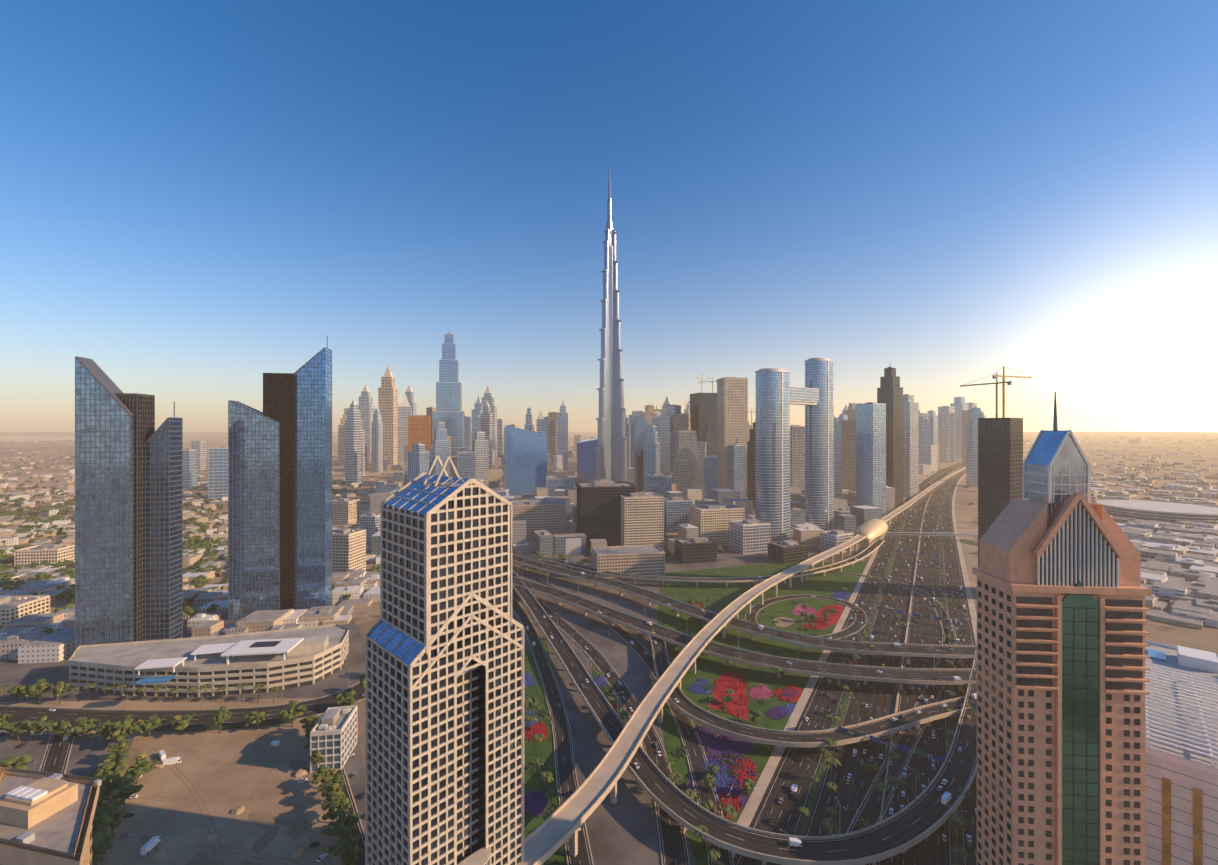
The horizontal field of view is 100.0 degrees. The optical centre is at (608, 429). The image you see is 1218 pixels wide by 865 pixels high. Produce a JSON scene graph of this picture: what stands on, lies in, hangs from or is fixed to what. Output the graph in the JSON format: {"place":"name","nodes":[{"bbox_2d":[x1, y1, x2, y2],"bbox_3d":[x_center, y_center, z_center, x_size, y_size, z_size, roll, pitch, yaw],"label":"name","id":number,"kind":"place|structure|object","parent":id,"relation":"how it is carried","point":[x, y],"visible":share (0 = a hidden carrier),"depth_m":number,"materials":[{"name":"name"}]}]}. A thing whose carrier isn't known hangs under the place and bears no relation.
{"place":"outdoors","nodes":[
{"label":"outdoors","id":0,"kind":"place"},
{"bbox_2d":[0,767,101,864],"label":"beige building","id":1,"kind":"structure","parent":0,"point":[46,818],"depth_m":139.51,"materials":[{"name":"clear concrete"}]},
{"bbox_2d":[39,733,74,773],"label":"side street","id":2,"kind":"structure","parent":0,"point":[56,756],"depth_m":265.01,"materials":[{"name":"grey asphalt"}]},
{"bbox_2d":[0,682,364,731],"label":"road","id":3,"kind":"structure","parent":0,"point":[315,706],"depth_m":305.28,"materials":[{"name":"grey asphalt"}]},
{"bbox_2d":[323,766,364,864],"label":"side street","id":4,"kind":"structure","parent":0,"point":[346,789],"depth_m":226.16,"materials":[{"name":"grey asphalt"}]},
{"bbox_2d":[0,545,871,864],"bbox_3d":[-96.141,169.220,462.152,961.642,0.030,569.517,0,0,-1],"label":"garden ground","id":5,"kind":"structure","parent":0,"point":[622,829],"depth_m":278.10,"materials":[{"name":"plant"}]},
{"bbox_2d":[75,356,132,650],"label":"glass tower","id":6,"kind":"structure","parent":5,"relation":"on","point":[103,514],"depth_m":378.22,"materials":[{"name":"blue glass"}]},
{"bbox_2d":[115,393,154,641],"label":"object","id":7,"kind":"object","parent":5,"relation":"on","point":[141,407],"visible":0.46,"depth_m":386.58,"materials":[{"name":"brown"}]},
{"bbox_2d":[143,402,182,640],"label":"glass tower","id":8,"kind":"structure","parent":5,"relation":"on","point":[163,531],"depth_m":393.19,"materials":[{"name":"blue glass"}]},
{"bbox_2d":[0,594,364,864],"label":"trees","id":9,"kind":"object","parent":5,"relation":"on","point":[108,772],"visible":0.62,"depth_m":244.21,"materials":[{"name":"green plant"}]},
{"bbox_2d":[68,624,348,696],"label":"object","id":10,"kind":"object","parent":5,"relation":"on","point":[297,657],"visible":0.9,"depth_m":334.63,"materials":[{"name":"beige concrete"}]},
{"bbox_2d":[124,730,331,864],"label":"dirt track","id":11,"kind":"structure","parent":5,"relation":"on","point":[297,826],"depth_m":220.60,"materials":[{"name":"brown soil"}]},
{"bbox_2d":[228,400,279,619],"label":"glass tower","id":12,"kind":"structure","parent":5,"relation":"on","point":[253,509],"depth_m":457.20,"materials":[{"name":"blue glass"}]},
{"bbox_2d":[263,373,294,609],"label":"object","id":13,"kind":"object","parent":5,"relation":"on","point":[278,397],"visible":0.46,"depth_m":464.97,"materials":[{"name":"brown concrete"}]},
{"bbox_2d":[294,335,331,610],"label":"glass tower","id":14,"kind":"structure","parent":5,"relation":"on","point":[313,481],"depth_m":471.50,"materials":[{"name":"blue glass"}]},
{"bbox_2d":[310,705,356,772],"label":"white block","id":15,"kind":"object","parent":5,"relation":"on","point":[333,736],"visible":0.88,"depth_m":255.93,"materials":[{"name":"clear concrete"}]},
{"bbox_2d":[0,526,974,864],"bbox_3d":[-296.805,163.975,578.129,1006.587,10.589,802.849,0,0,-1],"label":"street palms","id":16,"kind":"object","parent":5,"relation":"on","point":[828,822],"visible":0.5,"depth_m":246.45,"materials":[{"name":"green plant"}]},
{"bbox_2d":[592,544,664,577],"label":"office building","id":17,"kind":"structure","parent":5,"relation":"on","point":[641,559],"depth_m":588.92,"materials":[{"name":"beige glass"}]},
{"bbox_2d":[621,492,663,549],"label":"office building","id":18,"kind":"structure","parent":5,"relation":"on","point":[642,518],"depth_m":712.15,"materials":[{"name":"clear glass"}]},
{"bbox_2d":[524,591,848,864],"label":"flower bed shrubs","id":19,"kind":"object","parent":5,"relation":"on","point":[536,805],"visible":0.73,"depth_m":282.90,"materials":[{"name":"plant"}]},
{"bbox_2d":[675,537,716,563],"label":"office building","id":20,"kind":"structure","parent":5,"relation":"on","point":[696,550],"depth_m":649.33,"materials":[{"name":"beige concrete"}]},
{"bbox_2d":[512,539,884,587],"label":"flyover","id":21,"kind":"object","parent":5,"relation":"on","point":[867,551],"visible":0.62,"depth_m":575.58,"materials":[{"name":"concrete"}]},
{"bbox_2d":[512,570,976,864],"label":"ramp","id":22,"kind":"structure","parent":5,"relation":"on","point":[923,817],"depth_m":216.02,"materials":[{"name":"grey asphalt"}]},
{"bbox_2d":[512,554,976,664],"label":"flyover","id":23,"kind":"object","parent":5,"relation":"on","point":[961,652],"visible":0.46,"depth_m":397.46,"materials":[{"name":"concrete"}]},
{"bbox_2d":[729,519,770,553],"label":"office building","id":24,"kind":"structure","parent":5,"relation":"on","point":[747,536],"depth_m":703.68,"materials":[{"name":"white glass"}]},
{"bbox_2d":[768,540,807,563],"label":"office building","id":25,"kind":"structure","parent":5,"relation":"on","point":[787,551],"depth_m":654.64,"materials":[{"name":"beige concrete"}]},
{"bbox_2d":[745,595,867,638],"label":"loop","id":26,"kind":"object","parent":5,"relation":"on","point":[853,628],"visible":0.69,"depth_m":469.14,"materials":[{"name":"concrete"}]},
{"bbox_2d":[650,624,976,752],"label":"ramp","id":27,"kind":"structure","parent":5,"relation":"on","point":[717,724],"depth_m":280.21,"materials":[{"name":"grey asphalt"}]},
{"bbox_2d":[820,529,853,553],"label":"office building","id":28,"kind":"structure","parent":5,"relation":"on","point":[830,539],"depth_m":708.78,"materials":[{"name":"grey concrete"}]},
{"bbox_2d":[753,571,956,832],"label":"loop","id":29,"kind":"object","parent":5,"relation":"on","point":[869,809],"visible":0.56,"depth_m":274.02,"materials":[{"name":"concrete"}]},
{"bbox_2d":[832,513,951,762],"bbox_3d":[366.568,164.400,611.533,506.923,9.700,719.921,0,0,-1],"label":"sign gantries","id":30,"kind":"object","parent":5,"relation":"on","point":[902,747],"visible":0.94,"depth_m":269.86,"materials":[{"name":"silver metal"}]},
{"bbox_2d":[512,597,593,864],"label":"road","id":31,"kind":"structure","parent":0,"point":[566,776],"depth_m":283.94,"materials":[{"name":"grey asphalt"}]},
{"bbox_2d":[512,587,689,864],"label":"road","id":32,"kind":"structure","parent":0,"point":[673,844],"depth_m":274.88,"materials":[{"name":"grey asphalt"}]},
{"bbox_2d":[0,432,1217,864],"bbox_3d":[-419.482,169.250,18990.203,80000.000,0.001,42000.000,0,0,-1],"label":"ground","id":33,"kind":"structure","parent":0,"point":[966,524],"depth_m":1442.12,"materials":[{"name":"beige sand"}]},
{"bbox_2d":[0,595,49,625],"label":"apartment building","id":34,"kind":"structure","parent":33,"relation":"on","point":[13,608],"depth_m":446.77,"materials":[{"name":"beige concrete"}]},
{"bbox_2d":[14,544,74,566],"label":"apartment building","id":35,"kind":"structure","parent":33,"relation":"on","point":[50,553],"depth_m":631.20,"materials":[{"name":"beige concrete"}]},
{"bbox_2d":[183,449,196,488],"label":"building","id":36,"kind":"structure","parent":33,"relation":"on","point":[189,468],"depth_m":1455.01,"materials":[{"name":"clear glass"}]},
{"bbox_2d":[0,553,379,663],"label":"city","id":37,"kind":"object","parent":33,"relation":"on","point":[20,642],"visible":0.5,"depth_m":441.97,"materials":[{"name":"beige concrete"}]},
{"bbox_2d":[0,443,379,563],"bbox_3d":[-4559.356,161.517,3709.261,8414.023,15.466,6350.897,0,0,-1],"label":"houses","id":38,"kind":"structure","parent":33,"relation":"on","point":[9,537],"depth_m":920.03,"materials":[{"name":"beige concrete"}]},
{"bbox_2d":[209,446,227,498],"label":"building","id":39,"kind":"structure","parent":33,"relation":"on","point":[218,472],"depth_m":1257.70,"materials":[{"name":"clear glass"}]},
{"bbox_2d":[332,498,359,524],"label":"cream block","id":40,"kind":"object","parent":33,"relation":"on","point":[345,511],"visible":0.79,"depth_m":906.01,"materials":[{"name":"beige concrete"}]},
{"bbox_2d":[332,528,365,572],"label":"cream block","id":41,"kind":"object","parent":33,"relation":"on","point":[348,548],"visible":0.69,"depth_m":593.81,"materials":[{"name":"beige concrete"}]},
{"bbox_2d":[345,399,361,482],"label":"skyscraper","id":42,"kind":"structure","parent":33,"relation":"on","point":[353,447],"depth_m":1608.81,"materials":[{"name":"beige glass"}]},
{"bbox_2d":[358,384,374,463],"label":"skyscraper","id":43,"kind":"structure","parent":33,"relation":"on","point":[366,407],"depth_m":2540.49,"materials":[{"name":"grey glass"}]},
{"bbox_2d":[371,409,382,471],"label":"skyscraper","id":44,"kind":"structure","parent":33,"relation":"on","point":[376,444],"depth_m":2024.29,"materials":[{"name":"grey concrete"}]},
{"bbox_2d":[378,366,397,464],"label":"skyscraper","id":45,"kind":"structure","parent":33,"relation":"on","point":[387,398],"depth_m":2344.36,"materials":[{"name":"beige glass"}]},
{"bbox_2d":[398,394,410,462],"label":"skyscraper","id":46,"kind":"structure","parent":33,"relation":"on","point":[404,410],"depth_m":2406.25,"materials":[{"name":"beige concrete"}]},
{"bbox_2d":[407,443,428,481],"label":"skyscraper","id":47,"kind":"structure","parent":33,"relation":"on","point":[418,460],"depth_m":985.05,"materials":[{"name":"grey glass"}]},
{"bbox_2d":[408,415,430,451],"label":"orange tower","id":48,"kind":"structure","parent":33,"relation":"on","point":[419,428],"depth_m":1507.51,"materials":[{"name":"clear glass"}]},
{"bbox_2d":[433,421,449,476],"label":"skyscraper","id":49,"kind":"structure","parent":33,"relation":"on","point":[441,445],"depth_m":1066.64,"materials":[{"name":"grey glass"}]},
{"bbox_2d":[429,333,467,474],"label":"skyscraper","id":50,"kind":"structure","parent":33,"relation":"on","point":[449,413],"depth_m":1296.83,"materials":[{"name":"blue glass"}]},
{"bbox_2d":[365,455,543,864],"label":"skyscraper","id":51,"kind":"structure","parent":33,"relation":"on","point":[444,710],"depth_m":166.04,"materials":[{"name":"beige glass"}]},
{"bbox_2d":[457,450,474,478],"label":"office building","id":52,"kind":"structure","parent":33,"relation":"on","point":[465,464],"depth_m":1083.72,"materials":[{"name":"grey glass"}]},
{"bbox_2d":[472,429,487,486],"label":"skyscraper","id":53,"kind":"structure","parent":33,"relation":"on","point":[480,446],"depth_m":1097.85,"materials":[{"name":"grey concrete"}]},
{"bbox_2d":[480,399,492,478],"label":"skyscraper","id":54,"kind":"structure","parent":33,"relation":"on","point":[486,421],"depth_m":1740.67,"materials":[{"name":"grey glass"}]},
{"bbox_2d":[504,425,546,494],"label":"glass building","id":55,"kind":"structure","parent":33,"relation":"on","point":[525,461],"depth_m":1223.12,"materials":[{"name":"blue glass"}]},
{"bbox_2d":[511,499,564,540],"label":"beige block","id":56,"kind":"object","parent":33,"relation":"on","point":[548,515],"visible":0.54,"depth_m":756.32,"materials":[{"name":"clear concrete"}]},
{"bbox_2d":[558,401,567,470],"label":"skyscraper","id":57,"kind":"structure","parent":33,"relation":"on","point":[563,432],"depth_m":2082.48,"materials":[{"name":"grey glass"}]},
{"bbox_2d":[577,438,597,481],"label":"building","id":58,"kind":"structure","parent":33,"relation":"on","point":[586,460],"depth_m":1610.21,"materials":[{"name":"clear glass"}]},
{"bbox_2d":[577,481,635,548],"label":"office building","id":59,"kind":"structure","parent":33,"relation":"on","point":[598,510],"depth_m":732.17,"materials":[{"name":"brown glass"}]},
{"bbox_2d":[0,447,1217,634],"bbox_3d":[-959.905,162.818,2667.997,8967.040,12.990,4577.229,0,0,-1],"label":"trees","id":60,"kind":"object","parent":33,"relation":"on","point":[192,544],"visible":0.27,"depth_m":729.35,"materials":[{"name":"green plant"}]},
{"bbox_2d":[594,152,627,481],"bbox_3d":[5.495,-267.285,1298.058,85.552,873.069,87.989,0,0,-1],"label":"skyscraper","id":61,"kind":"structure","parent":33,"relation":"on","point":[611,456],"depth_m":1281.47,"materials":[{"name":"grey metal"}]},
{"bbox_2d":[634,414,647,487],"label":"skyscraper","id":62,"kind":"structure","parent":33,"relation":"on","point":[641,430],"depth_m":1473.56,"materials":[{"name":"grey glass"}]},
{"bbox_2d":[370,462,930,555],"bbox_3d":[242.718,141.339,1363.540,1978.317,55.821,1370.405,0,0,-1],"label":"city buildings","id":63,"kind":"structure","parent":33,"relation":"on","point":[849,517],"depth_m":863.47,"materials":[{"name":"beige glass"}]},
{"bbox_2d":[644,425,659,492],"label":"skyscraper","id":64,"kind":"structure","parent":33,"relation":"on","point":[651,455],"depth_m":1086.93,"materials":[{"name":"grey glass"}]},
{"bbox_2d":[365,435,939,470],"bbox_3d":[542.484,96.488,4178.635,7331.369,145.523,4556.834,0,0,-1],"label":"high-rise buildings","id":65,"kind":"structure","parent":33,"relation":"on","point":[558,461],"depth_m":2131.09,"materials":[{"name":"beige glass"}]},
{"bbox_2d":[645,473,670,497],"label":"office building","id":66,"kind":"structure","parent":33,"relation":"on","point":[659,483],"depth_m":1056.99,"materials":[{"name":"grey glass"}]},
{"bbox_2d":[652,415,669,474],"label":"skyscraper","id":67,"kind":"structure","parent":33,"relation":"on","point":[661,423],"depth_m":1281.19,"materials":[{"name":"grey glass"}]},
{"bbox_2d":[664,497,692,531],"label":"office building","id":68,"kind":"structure","parent":33,"relation":"on","point":[676,511],"depth_m":851.23,"materials":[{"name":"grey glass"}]},
{"bbox_2d":[674,448,697,491],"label":"office building","id":69,"kind":"structure","parent":33,"relation":"on","point":[685,468],"depth_m":1207.77,"materials":[{"name":"beige concrete"}]},
{"bbox_2d":[690,393,716,441],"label":"construction tower","id":70,"kind":"structure","parent":33,"relation":"on","point":[703,406],"depth_m":1465.87,"materials":[{"name":"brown concrete"}]},
{"bbox_2d":[703,455,716,498],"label":"skyscraper","id":71,"kind":"structure","parent":33,"relation":"on","point":[709,471],"depth_m":1060.85,"materials":[{"name":"grey glass"}]},
{"bbox_2d":[706,410,717,487],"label":"skyscraper","id":72,"kind":"structure","parent":33,"relation":"on","point":[712,441],"depth_m":1198.70,"materials":[{"name":"grey concrete"}]},
{"bbox_2d":[689,503,744,545],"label":"beige block","id":73,"kind":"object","parent":33,"relation":"on","point":[711,521],"visible":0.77,"depth_m":744.83,"materials":[{"name":"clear concrete"}]},
{"bbox_2d":[717,377,747,496],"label":"skyscraper","id":74,"kind":"structure","parent":33,"relation":"on","point":[732,409],"depth_m":1161.27,"materials":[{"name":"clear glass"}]},
{"bbox_2d":[729,438,744,497],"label":"skyscraper","id":75,"kind":"structure","parent":33,"relation":"on","point":[736,467],"depth_m":1143.89,"materials":[{"name":"grey glass"}]},
{"bbox_2d":[512,576,976,691],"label":"flyover","id":76,"kind":"object","parent":33,"relation":"on","point":[848,671],"visible":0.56,"depth_m":351.58,"materials":[{"name":"concrete"}]},
{"bbox_2d":[528,479,965,864],"bbox_3d":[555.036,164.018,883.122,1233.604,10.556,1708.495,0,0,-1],"label":"interchange trees","id":77,"kind":"object","parent":33,"relation":"on","point":[708,779],"visible":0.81,"depth_m":258.39,"materials":[{"name":"green plant"}]},
{"bbox_2d":[747,421,755,512],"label":"skyscraper","id":78,"kind":"structure","parent":33,"relation":"on","point":[751,468],"depth_m":1007.88,"materials":[{"name":"glass"}]},
{"bbox_2d":[755,368,789,541],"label":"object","id":79,"kind":"structure","parent":33,"relation":"on","point":[772,447],"depth_m":754.12,"materials":[{"name":"glass"}]},
{"bbox_2d":[790,386,819,404],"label":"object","id":80,"kind":"structure","parent":79,"relation":"on","point":[803,396],"depth_m":809.98,"materials":[{"name":"glass"}]},
{"bbox_2d":[517,450,1028,864],"bbox_3d":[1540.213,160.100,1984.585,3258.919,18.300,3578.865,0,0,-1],"label":"metro viaduct","id":81,"kind":"object","parent":33,"relation":"on","point":[547,838],"visible":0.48,"depth_m":262.87,"materials":[{"name":"concrete"}]},
{"bbox_2d":[854,519,887,543],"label":"metro station","id":82,"kind":"object","parent":81,"relation":"on","point":[872,529],"visible":0.98,"depth_m":756.74,"materials":[{"name":"gold metal"}]},
{"bbox_2d":[790,425,804,492],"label":"skyscraper","id":83,"kind":"structure","parent":33,"relation":"on","point":[797,456],"depth_m":1299.54,"materials":[{"name":"beige concrete"}]},
{"bbox_2d":[834,417,841,498],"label":"skyscraper","id":84,"kind":"structure","parent":33,"relation":"on","point":[837,465],"depth_m":1173.93,"materials":[{"name":"grey glass"}]},
{"bbox_2d":[841,419,855,491],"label":"skyscraper","id":85,"kind":"structure","parent":33,"relation":"on","point":[848,430],"depth_m":1333.51,"materials":[{"name":"beige concrete"}]},
{"bbox_2d":[856,402,885,515],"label":"glass tower","id":86,"kind":"structure","parent":33,"relation":"on","point":[870,453],"depth_m":992.77,"materials":[{"name":"blue glass"}]},
{"bbox_2d":[877,366,902,506],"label":"skyscraper","id":87,"kind":"structure","parent":33,"relation":"on","point":[890,392],"depth_m":1121.29,"materials":[{"name":"brown glass"}]},
{"bbox_2d":[903,394,918,496],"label":"white tower","id":88,"kind":"structure","parent":33,"relation":"on","point":[910,447],"depth_m":1284.08,"materials":[{"name":"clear glass"}]},
{"bbox_2d":[938,406,954,462],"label":"skyscraper","id":89,"kind":"structure","parent":33,"relation":"on","point":[947,410],"depth_m":2621.84,"materials":[{"name":"grey concrete"}]},
{"bbox_2d":[950,397,968,458],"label":"skyscraper","id":90,"kind":"structure","parent":33,"relation":"on","point":[959,404],"depth_m":2915.52,"materials":[{"name":"grey glass"}]},
{"bbox_2d":[966,407,983,486],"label":"skyscraper","id":91,"kind":"structure","parent":33,"relation":"on","point":[972,452],"depth_m":1512.40,"materials":[{"name":"grey glass"}]},
{"bbox_2d":[978,418,1022,567],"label":"construction tower","id":92,"kind":"structure","parent":33,"relation":"on","point":[1000,463],"depth_m":515.40,"materials":[{"name":"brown concrete"}]},
{"bbox_2d":[972,392,1150,864],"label":"tower","id":93,"kind":"structure","parent":33,"relation":"on","point":[1062,593],"depth_m":153.56,"materials":[{"name":"stone"}]},
{"bbox_2d":[1023,442,1217,561],"bbox_3d":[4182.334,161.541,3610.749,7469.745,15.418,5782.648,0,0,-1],"label":"city","id":94,"kind":"object","parent":33,"relation":"on","point":[1197,543],"visible":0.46,"depth_m":1255.60,"materials":[{"name":"beige concrete"}]},
{"bbox_2d":[1096,500,1217,523],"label":"warehouse roof","id":95,"kind":"structure","parent":94,"relation":"on","point":[1161,511],"depth_m":934.59,"materials":[{"name":"white metal"}]},
{"bbox_2d":[1131,526,1217,628],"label":"city","id":96,"kind":"object","parent":33,"relation":"on","point":[1193,603],"visible":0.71,"depth_m":531.56,"materials":[{"name":"beige concrete"}]},
{"bbox_2d":[531,578,733,864],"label":"road","id":97,"kind":"structure","parent":0,"point":[689,735],"depth_m":274.89,"materials":[{"name":"grey asphalt"}]},
{"bbox_2d":[805,358,833,530],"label":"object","id":98,"kind":"structure","parent":0,"point":[819,462],"depth_m":840.58,"materials":[{"name":"glass"}]},
{"bbox_2d":[732,461,976,864],"bbox_3d":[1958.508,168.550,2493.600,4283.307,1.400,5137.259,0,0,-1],"label":"highway","id":99,"kind":"structure","parent":0,"point":[785,770],"depth_m":314.35,"materials":[{"name":"grey asphalt"}]},
{"bbox_2d":[0,465,976,861],"bbox_3d":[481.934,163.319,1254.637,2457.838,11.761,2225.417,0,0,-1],"label":"cars","id":100,"kind":"object","parent":99,"relation":"on","point":[154,841],"visible":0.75,"depth_m":280.39,"materials":[{"name":"white"}]},
{"bbox_2d":[51,499,974,864],"bbox_3d":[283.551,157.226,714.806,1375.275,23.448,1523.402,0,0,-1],"label":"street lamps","id":101,"kind":"object","parent":99,"relation":"on","point":[711,689],"visible":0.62,"depth_m":329.00,"materials":[{"name":"silver metal"}]},
{"bbox_2d":[568,431,1217,443],"bbox_3d":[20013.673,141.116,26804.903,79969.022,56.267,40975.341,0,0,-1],"label":"city horizon","id":102,"kind":"structure","parent":0,"point":[1139,440],"depth_m":7510.66,"materials":[{"name":"beige glass"}]},
{"bbox_2d":[1145,640,1217,864],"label":"white building","id":103,"kind":"structure","parent":0,"point":[1181,762],"depth_m":172.91,"materials":[{"name":"white"}]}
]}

